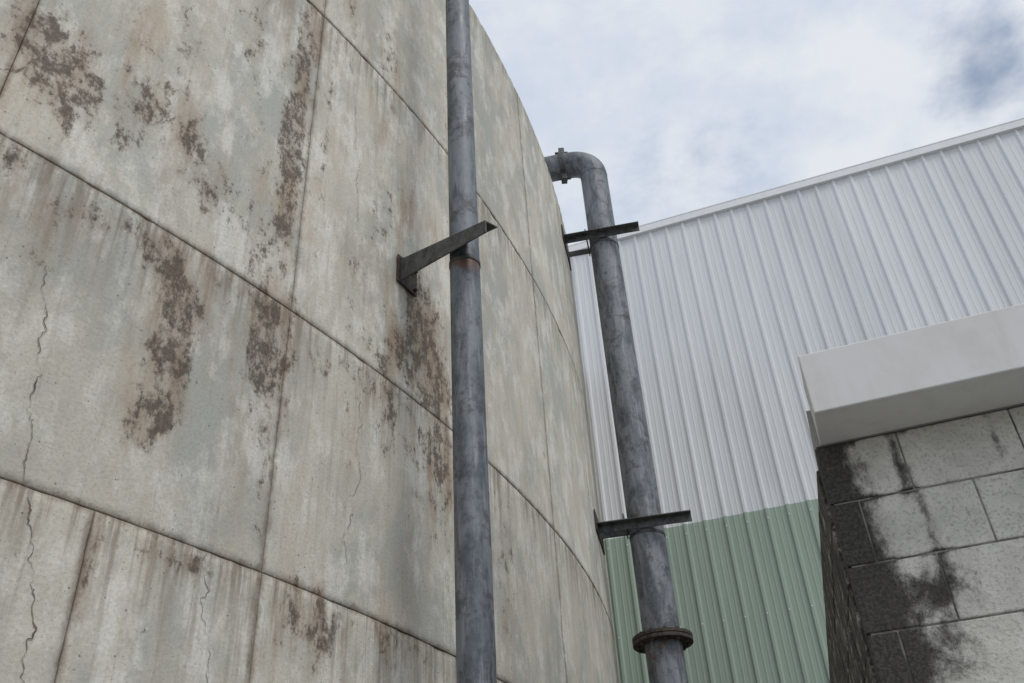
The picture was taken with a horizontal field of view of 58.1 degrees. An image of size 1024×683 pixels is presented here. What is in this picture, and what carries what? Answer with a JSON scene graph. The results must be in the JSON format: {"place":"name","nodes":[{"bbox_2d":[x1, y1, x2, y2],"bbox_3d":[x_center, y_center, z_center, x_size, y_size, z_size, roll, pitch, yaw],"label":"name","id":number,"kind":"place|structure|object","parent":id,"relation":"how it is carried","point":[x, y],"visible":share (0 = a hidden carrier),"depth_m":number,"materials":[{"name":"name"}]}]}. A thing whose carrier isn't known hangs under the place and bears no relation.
{"place":"outdoors","nodes":[
{"label":"outdoors","id":0,"kind":"place"},
{"bbox_2d":[469,0,1023,244],"label":"sky","id":1,"kind":"structure","parent":0,"point":[685,106],"materials":[{"name":"white"}]},
{"bbox_3d":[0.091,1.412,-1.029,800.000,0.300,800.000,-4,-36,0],"label":"ground","id":2,"kind":"structure","parent":0,"visible":0},
{"bbox_2d":[0,0,619,682],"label":"concrete tank","id":3,"kind":"object","parent":2,"relation":"on","point":[226,446],"visible":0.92,"depth_m":4.18,"materials":[{"name":"grey concrete"}]},
{"bbox_2d":[397,0,497,682],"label":"drain pipe","id":4,"kind":"object","parent":3,"relation":"attached to","point":[475,635],"visible":1,"depth_m":4.60,"materials":[{"name":"metal"}]},
{"bbox_2d":[544,148,693,682],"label":"gooseneck pipe","id":5,"kind":"object","parent":3,"relation":"attached to","point":[662,640],"visible":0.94,"depth_m":8.88,"materials":[{"name":"metal"}]},
{"bbox_2d":[816,471,877,682],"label":"side blocks","id":6,"kind":"structure","parent":2,"relation":"on","point":[849,659],"depth_m":4.01,"materials":[{"name":"concrete"}]},
{"bbox_2d":[815,406,1023,682],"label":"front blocks","id":7,"kind":"structure","parent":2,"relation":"on","point":[985,580],"depth_m":3.33,"materials":[{"name":"concrete"}]},
{"bbox_2d":[834,410,1023,682],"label":"mortar joints","id":8,"kind":"object","parent":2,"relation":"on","point":[937,552],"visible":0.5,"depth_m":3.34,"materials":[{"name":"grey concrete"}]},
{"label":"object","id":9,"kind":"object","parent":2,"relation":"on","visible":0},
{"bbox_2d":[806,403,1023,470],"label":"roof slab","id":10,"kind":"structure","parent":9,"relation":"on","point":[815,440],"depth_m":3.62,"materials":[{"name":"concrete"}]},
{"bbox_2d":[798,303,1023,444],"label":"canopy fascia","id":11,"kind":"structure","parent":10,"relation":"attached to","point":[972,364],"depth_m":3.45,"materials":[{"name":"white paint"}]},
{"bbox_3d":[10.650,4.866,14.590,15.660,11.400,12.990,-14,-37,14],"label":"building shell","id":12,"kind":"object","parent":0,"visible":0},
{"bbox_2d":[604,499,829,682],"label":"green cladding","id":13,"kind":"structure","parent":12,"relation":"attached to","point":[754,569],"depth_m":10.97,"materials":[{"name":"metal"}]},
{"bbox_2d":[568,117,1023,251],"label":"parapet flashing","id":14,"kind":"object","parent":12,"relation":"on","point":[918,152],"depth_m":13.85,"materials":[{"name":"white metal"}]},
{"bbox_2d":[573,134,1019,637],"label":"cladding screws","id":15,"kind":"object","parent":12,"relation":"attached to","point":[762,329],"visible":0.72,"depth_m":12.70,"materials":[{"name":"grey metal"}]},
{"bbox_2d":[570,128,1023,539],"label":"white cladding","id":16,"kind":"structure","parent":12,"relation":"attached to","point":[753,456],"depth_m":12.81,"materials":[{"name":"metal"}]}
]}

